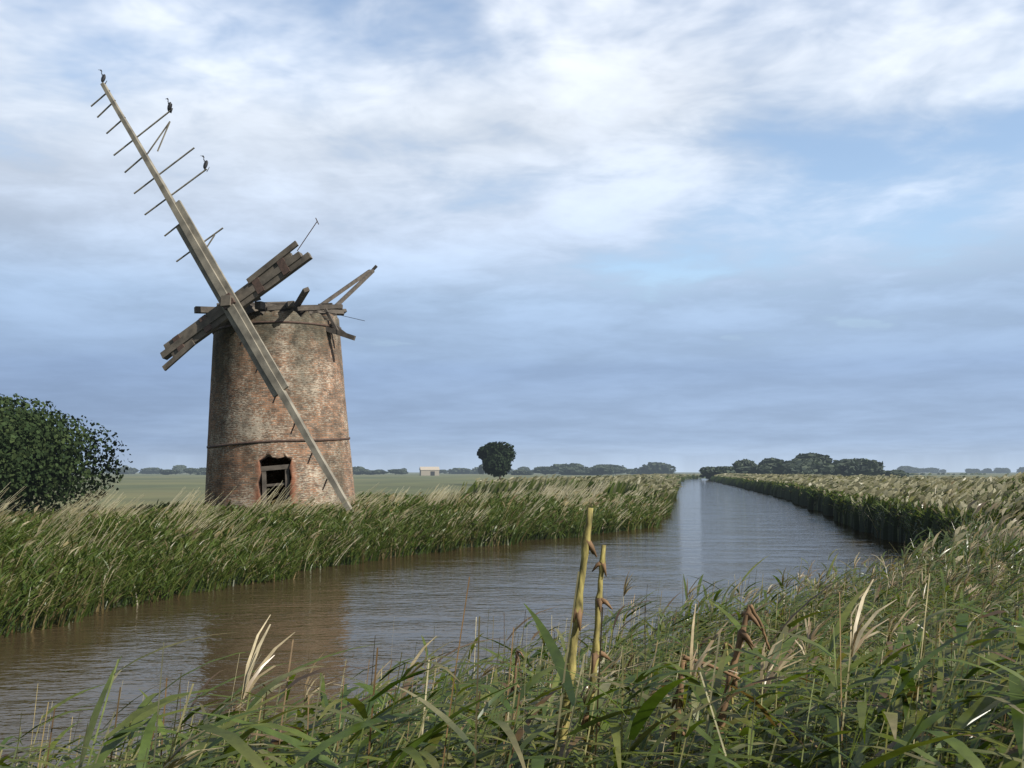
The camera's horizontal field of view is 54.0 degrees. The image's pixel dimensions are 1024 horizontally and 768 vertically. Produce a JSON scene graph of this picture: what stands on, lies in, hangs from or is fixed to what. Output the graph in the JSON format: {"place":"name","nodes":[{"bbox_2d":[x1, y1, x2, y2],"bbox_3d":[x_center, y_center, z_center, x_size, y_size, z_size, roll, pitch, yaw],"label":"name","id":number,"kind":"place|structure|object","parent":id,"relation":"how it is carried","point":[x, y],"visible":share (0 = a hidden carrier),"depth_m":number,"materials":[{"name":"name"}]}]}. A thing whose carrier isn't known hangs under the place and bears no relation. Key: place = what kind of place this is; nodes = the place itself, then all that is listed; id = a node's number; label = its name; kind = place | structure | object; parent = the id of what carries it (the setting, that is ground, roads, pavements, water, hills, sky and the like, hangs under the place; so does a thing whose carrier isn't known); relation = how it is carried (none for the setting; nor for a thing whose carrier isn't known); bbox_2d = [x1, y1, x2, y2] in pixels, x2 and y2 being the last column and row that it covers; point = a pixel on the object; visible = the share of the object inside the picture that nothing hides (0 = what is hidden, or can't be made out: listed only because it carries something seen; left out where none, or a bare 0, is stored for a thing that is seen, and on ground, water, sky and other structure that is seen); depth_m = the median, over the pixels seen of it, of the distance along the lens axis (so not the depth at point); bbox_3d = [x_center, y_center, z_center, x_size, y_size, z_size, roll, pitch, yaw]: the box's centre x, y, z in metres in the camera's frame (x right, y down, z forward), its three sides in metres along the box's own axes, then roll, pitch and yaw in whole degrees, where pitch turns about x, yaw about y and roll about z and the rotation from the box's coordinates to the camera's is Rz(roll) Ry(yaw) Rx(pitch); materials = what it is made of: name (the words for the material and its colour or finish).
{"place":"outdoors","nodes":[
{"label":"outdoors","id":0,"kind":"place"},
{"bbox_2d":[160,241,312,370],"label":"broken sail beam","id":1,"kind":"structure","parent":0,"point":[269,275],"depth_m":40.13,"materials":[{"name":"brown wood"}]},
{"bbox_2d":[172,218,327,489],"bbox_3d":[-10.140,-1.450,39.725,7.958,11.176,1.423,-2,-6,25],"label":"mill sail ironwork","id":2,"kind":"object","parent":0,"point":[284,269],"visible":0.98,"depth_m":39.88,"materials":[{"name":"black metal"}]},
{"bbox_2d":[205,310,355,507],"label":"mill tower","id":3,"kind":"structure","parent":0,"point":[307,358],"depth_m":40.74,"materials":[{"name":"brown brick"}]},
{"bbox_2d":[260,464,289,504],"bbox_3d":[-9.443,4.399,40.007,1.253,2.416,0.166,1,-5,-9],"label":"door frame","id":4,"kind":"object","parent":3,"relation":"in","point":[286,467],"visible":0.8,"depth_m":40.01,"materials":[{"name":"grey wood"}]},
{"bbox_2d":[207,321,349,447],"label":"iron bands","id":5,"kind":"object","parent":3,"relation":"attached to","point":[268,441],"visible":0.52,"depth_m":40.72,"materials":[{"name":"black metal"}]},
{"bbox_2d":[194,265,377,340],"bbox_3d":[-9.871,-3.782,44.732,6.708,4.708,9.522,-2,-5,0],"label":"mill cap wreckage","id":6,"kind":"object","parent":3,"relation":"on","point":[326,306],"visible":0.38,"depth_m":42.23,"materials":[{"name":"brown wood"}]},
{"bbox_2d":[419,467,439,475],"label":"building","id":7,"kind":"structure","parent":0,"point":[429,471],"depth_m":604.63,"materials":[{"name":"beige paint"}]},
{"bbox_2d":[0,478,917,767],"bbox_3d":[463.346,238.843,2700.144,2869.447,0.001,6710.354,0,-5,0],"label":"water","id":8,"kind":"structure","parent":0,"point":[710,532],"depth_m":18.90,"materials":[{"name":"brown liquid"}]},
{"bbox_2d":[0,472,1020,762],"bbox_3d":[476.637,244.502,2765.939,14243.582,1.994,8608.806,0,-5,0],"label":"ground","id":9,"kind":"structure","parent":0,"point":[156,488],"depth_m":163.40,"materials":[{"name":"green plant"}]},
{"bbox_2d":[0,393,132,512],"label":"bush","id":10,"kind":"object","parent":9,"relation":"on","point":[38,453],"visible":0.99,"depth_m":41.12,"materials":[{"name":"green plant"}]},
{"bbox_2d":[124,468,138,473],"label":"tree","id":11,"kind":"object","parent":9,"relation":"on","point":[134,470],"visible":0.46,"depth_m":998.95,"materials":[{"name":"green plant"}]},
{"bbox_2d":[139,468,160,473],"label":"tree","id":12,"kind":"object","parent":9,"relation":"on","point":[150,471],"visible":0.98,"depth_m":990.08,"materials":[{"name":"green plant"}]},
{"bbox_2d":[159,469,179,474],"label":"tree","id":13,"kind":"object","parent":9,"relation":"on","point":[167,472],"visible":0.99,"depth_m":740.30,"materials":[{"name":"green plant"}]},
{"bbox_2d":[172,465,186,473],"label":"tree","id":14,"kind":"object","parent":9,"relation":"on","point":[179,467],"visible":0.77,"depth_m":983.25,"materials":[{"name":"green plant"}]},
{"bbox_2d":[183,468,195,474],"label":"tree","id":15,"kind":"object","parent":9,"relation":"on","point":[188,470],"visible":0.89,"depth_m":760.49,"materials":[{"name":"green plant"}]},
{"bbox_2d":[193,467,205,474],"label":"tree","id":16,"kind":"object","parent":9,"relation":"on","point":[201,471],"visible":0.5,"depth_m":736.07,"materials":[{"name":"green plant"}]},
{"bbox_2d":[91,82,351,511],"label":"mill sail stocks","id":17,"kind":"object","parent":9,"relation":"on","point":[242,325],"visible":0.98,"depth_m":40.20,"materials":[{"name":"wood"}]},
{"bbox_2d":[100,70,106,83],"bbox_3d":[-18.139,-13.591,44.482,0.375,0.687,0.168,-1,-5,-20],"label":"bird","id":18,"kind":"object","parent":17,"relation":"on","point":[103,77],"visible":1,"depth_m":44.44},
{"bbox_2d":[166,98,172,112],"bbox_3d":[-14.797,-12.007,43.296,0.375,0.687,0.168,-4,-5,20],"label":"bird","id":19,"kind":"object","parent":17,"relation":"on","point":[169,107],"visible":1,"depth_m":43.23},
{"bbox_2d":[202,155,208,170],"bbox_3d":[-12.857,-9.226,42.024,0.375,0.687,0.168,-1,-5,-20],"label":"bird","id":20,"kind":"object","parent":17,"relation":"on","point":[205,164],"visible":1,"depth_m":41.98},
{"bbox_2d":[0,477,670,598],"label":"reeds","id":21,"kind":"object","parent":9,"relation":"on","point":[441,495],"visible":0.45,"depth_m":32.37,"materials":[{"name":"green plant"}]},
{"bbox_2d":[0,486,675,637],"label":"bank reeds","id":22,"kind":"object","parent":9,"relation":"on","point":[155,562],"visible":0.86,"depth_m":26.08,"materials":[{"name":"green plant"}]},
{"bbox_2d":[352,466,364,474],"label":"tree","id":23,"kind":"object","parent":9,"relation":"on","point":[358,467],"visible":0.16,"depth_m":787.24,"materials":[{"name":"green plant"}]},
{"bbox_2d":[353,469,368,474],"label":"tree","id":24,"kind":"object","parent":9,"relation":"on","point":[357,471],"visible":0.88,"depth_m":761.41,"materials":[{"name":"green plant"}]},
{"bbox_2d":[362,470,388,474],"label":"tree","id":25,"kind":"object","parent":9,"relation":"on","point":[371,472],"visible":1,"depth_m":760.33,"materials":[{"name":"green plant"}]},
{"bbox_2d":[387,469,407,474],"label":"tree","id":26,"kind":"object","parent":9,"relation":"on","point":[397,471],"visible":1,"depth_m":794.62,"materials":[{"name":"green plant"}]},
{"bbox_2d":[446,468,473,473],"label":"tree","id":27,"kind":"object","parent":9,"relation":"on","point":[459,471],"visible":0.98,"depth_m":1027.04,"materials":[{"name":"green plant"}]},
{"bbox_2d":[472,467,484,473],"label":"tree","id":28,"kind":"object","parent":9,"relation":"on","point":[475,470],"visible":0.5,"depth_m":1041.24,"materials":[{"name":"green plant"}]},
{"bbox_2d":[477,464,484,473],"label":"tree","id":29,"kind":"object","parent":9,"relation":"on","point":[480,470],"visible":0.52,"depth_m":668.70,"materials":[{"name":"green plant"}]},
{"bbox_2d":[477,441,516,478],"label":"lone tree","id":30,"kind":"object","parent":9,"relation":"on","point":[496,458],"visible":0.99,"depth_m":169.10,"materials":[{"name":"green plant"}]},
{"bbox_2d":[0,480,1023,767],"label":"bank reeds","id":31,"kind":"object","parent":9,"relation":"on","point":[988,706],"visible":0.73,"depth_m":2.97,"materials":[{"name":"green plant"}]},
{"bbox_2d":[682,655,739,679],"bbox_3d":[0.576,0.820,2.905,0.169,0.072,0.014,0,-5,-4],"label":"dead stalk","id":32,"kind":"object","parent":31,"relation":"on","point":[686,658],"visible":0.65,"depth_m":2.90,"materials":[{"name":"beige plant"}]},
{"bbox_2d":[510,650,526,765],"bbox_3d":[-0.023,1.481,3.279,0.141,1.186,0.065,5,-7,-43],"label":"dead stalk","id":33,"kind":"object","parent":9,"relation":"on","point":[517,652],"visible":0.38,"depth_m":3.35,"materials":[{"name":"brown plant"}]},
{"bbox_2d":[15,537,1023,767],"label":"dry reeds","id":34,"kind":"object","parent":9,"relation":"on","point":[856,641],"visible":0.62,"depth_m":3.29,"materials":[{"name":"green plant"}]},
{"bbox_2d":[510,469,533,474],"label":"tree","id":35,"kind":"object","parent":9,"relation":"on","point":[520,472],"visible":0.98,"depth_m":679.23,"materials":[{"name":"green plant"}]},
{"bbox_2d":[517,467,529,470],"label":"tree","id":36,"kind":"object","parent":9,"relation":"on","point":[524,468],"visible":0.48,"depth_m":1055.22,"materials":[{"name":"green plant"}]},
{"bbox_2d":[532,466,558,474],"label":"tree","id":37,"kind":"object","parent":9,"relation":"on","point":[544,470],"visible":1,"depth_m":706.37,"materials":[{"name":"green plant"}]},
{"bbox_2d":[551,463,587,471],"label":"tree","id":38,"kind":"object","parent":9,"relation":"on","point":[559,466],"visible":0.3,"depth_m":707.25,"materials":[{"name":"green plant"}]},
{"bbox_2d":[558,467,582,474],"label":"tree","id":39,"kind":"object","parent":9,"relation":"on","point":[567,470],"visible":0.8,"depth_m":682.26,"materials":[{"name":"green plant"}]},
{"bbox_2d":[553,508,596,767],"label":"dead stalk","id":40,"kind":"object","parent":9,"relation":"on","point":[587,545],"visible":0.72,"depth_m":2.97,"materials":[{"name":"yellow plant"}]},
{"bbox_2d":[571,471,599,474],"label":"tree","id":41,"kind":"object","parent":9,"relation":"on","point":[582,473],"visible":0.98,"depth_m":678.26,"materials":[{"name":"green plant"}]},
{"bbox_2d":[581,545,612,767],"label":"dead stalk","id":42,"kind":"object","parent":9,"relation":"on","point":[600,600],"visible":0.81,"depth_m":3.01,"materials":[{"name":"yellow plant"}]},
{"bbox_2d":[591,467,613,474],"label":"tree","id":43,"kind":"object","parent":9,"relation":"on","point":[599,470],"visible":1,"depth_m":672.31,"materials":[{"name":"green plant"}]},
{"bbox_2d":[593,465,617,473],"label":"tree","id":44,"kind":"object","parent":9,"relation":"on","point":[614,471],"visible":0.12,"depth_m":738.23,"materials":[{"name":"green plant"}]},
{"bbox_2d":[594,464,618,474],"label":"tree","id":45,"kind":"object","parent":9,"relation":"on","point":[614,466],"visible":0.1,"depth_m":779.24,"materials":[{"name":"green plant"}]},
{"bbox_2d":[615,468,628,474],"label":"tree","id":46,"kind":"object","parent":9,"relation":"on","point":[622,470],"visible":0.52,"depth_m":782.08,"materials":[{"name":"green plant"}]},
{"bbox_2d":[626,469,636,473],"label":"tree","id":47,"kind":"object","parent":9,"relation":"on","point":[631,471],"visible":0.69,"depth_m":806.43,"materials":[{"name":"green plant"}]},
{"bbox_2d":[638,462,675,473],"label":"tree","id":48,"kind":"object","parent":9,"relation":"on","point":[656,468],"visible":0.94,"depth_m":802.74,"materials":[{"name":"green plant"}]},
{"bbox_2d":[670,654,686,766],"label":"dead stalk","id":49,"kind":"object","parent":9,"relation":"on","point":[678,703],"visible":0.45,"depth_m":2.91,"materials":[{"name":"brown plant"}]},
{"bbox_2d":[699,466,735,478],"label":"tree","id":50,"kind":"object","parent":9,"relation":"on","point":[707,472],"visible":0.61,"depth_m":313.71,"materials":[{"name":"green plant"}]},
{"bbox_2d":[721,642,747,767],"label":"dead stalk","id":51,"kind":"object","parent":9,"relation":"on","point":[731,699],"visible":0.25,"depth_m":3.48,"materials":[{"name":"brown plant"}]},
{"bbox_2d":[713,605,761,737],"bbox_3d":[0.573,1.263,2.944,0.335,1.207,0.099,1,-5,-10],"label":"dead stalk","id":52,"kind":"object","parent":9,"relation":"on","point":[742,634],"visible":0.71,"depth_m":2.99,"materials":[{"name":"plant"}]},
{"bbox_2d":[749,604,770,650],"bbox_3d":[0.736,0.723,2.979,0.073,0.139,0.012,2,-5,-20],"label":"dead stalk","id":53,"kind":"object","parent":52,"relation":"attached to","point":[759,621],"visible":0.99,"depth_m":2.98,"materials":[{"name":"beige plant"}]},
{"bbox_2d":[460,472,1023,550],"bbox_3d":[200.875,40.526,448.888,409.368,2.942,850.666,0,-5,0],"label":"reeds","id":54,"kind":"object","parent":9,"relation":"on","point":[829,495],"visible":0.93,"depth_m":50.42,"materials":[{"name":"green plant"}]},
{"bbox_2d":[732,459,756,470],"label":"tree","id":55,"kind":"object","parent":9,"relation":"on","point":[741,463],"visible":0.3,"depth_m":344.90,"materials":[{"name":"green plant"}]},
{"bbox_2d":[736,466,756,473],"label":"tree","id":56,"kind":"object","parent":9,"relation":"on","point":[746,469],"visible":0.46,"depth_m":338.08,"materials":[{"name":"green plant"}]},
{"bbox_2d":[753,463,784,473],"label":"tree","id":57,"kind":"object","parent":9,"relation":"on","point":[767,468],"visible":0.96,"depth_m":334.34,"materials":[{"name":"green plant"}]},
{"bbox_2d":[758,457,783,464],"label":"tree","id":58,"kind":"object","parent":9,"relation":"on","point":[768,460],"visible":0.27,"depth_m":358.80,"materials":[{"name":"green plant"}]},
{"bbox_2d":[774,460,824,474],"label":"tree","id":59,"kind":"object","parent":9,"relation":"on","point":[792,467],"visible":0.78,"depth_m":333.05,"materials":[{"name":"green plant"}]},
{"bbox_2d":[792,457,825,473],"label":"tree","id":60,"kind":"object","parent":9,"relation":"on","point":[816,459],"visible":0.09,"depth_m":341.78,"materials":[{"name":"green plant"}]},
{"bbox_2d":[791,452,832,462],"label":"tree","id":61,"kind":"object","parent":9,"relation":"on","point":[814,456],"visible":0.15,"depth_m":354.98,"materials":[{"name":"green plant"}]},
{"bbox_2d":[816,462,855,475],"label":"tree","id":62,"kind":"object","parent":9,"relation":"on","point":[831,468],"visible":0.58,"depth_m":336.75,"materials":[{"name":"green plant"}]},
{"bbox_2d":[832,458,885,475],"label":"tree","id":63,"kind":"object","parent":9,"relation":"on","point":[862,466],"visible":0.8,"depth_m":339.61,"materials":[{"name":"green plant"}]},
{"bbox_2d":[880,470,908,477],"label":"tree","id":64,"kind":"object","parent":9,"relation":"on","point":[893,472],"visible":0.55,"depth_m":343.54,"materials":[{"name":"green plant"}]},
{"bbox_2d":[897,466,913,471],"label":"tree","id":65,"kind":"object","parent":9,"relation":"on","point":[906,468],"visible":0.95,"depth_m":1445.51,"materials":[{"name":"green plant"}]},
{"bbox_2d":[906,467,920,472],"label":"tree","id":66,"kind":"object","parent":9,"relation":"on","point":[916,469],"visible":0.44,"depth_m":1455.57,"materials":[{"name":"green plant"}]},
{"bbox_2d":[923,467,939,472],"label":"tree","id":67,"kind":"object","parent":9,"relation":"on","point":[930,469],"visible":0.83,"depth_m":1555.16,"materials":[{"name":"green plant"}]},
{"bbox_2d":[965,468,979,472],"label":"tree","id":68,"kind":"object","parent":9,"relation":"on","point":[968,470],"visible":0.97,"depth_m":1499.50,"materials":[{"name":"green plant"}]},
{"bbox_2d":[994,469,1007,472],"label":"tree","id":69,"kind":"object","parent":9,"relation":"on","point":[1001,470],"visible":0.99,"depth_m":1558.72,"materials":[{"name":"green plant"}]},
{"bbox_2d":[1016,467,1023,472],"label":"tree","id":70,"kind":"object","parent":9,"relation":"on","point":[1021,469],"visible":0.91,"depth_m":1580.66,"materials":[{"name":"green plant"}]},
{"bbox_2d":[0,0,1023,471],"label":"sky","id":71,"kind":"structure","parent":0,"point":[687,235],"materials":[{"name":"blue"}]}
]}

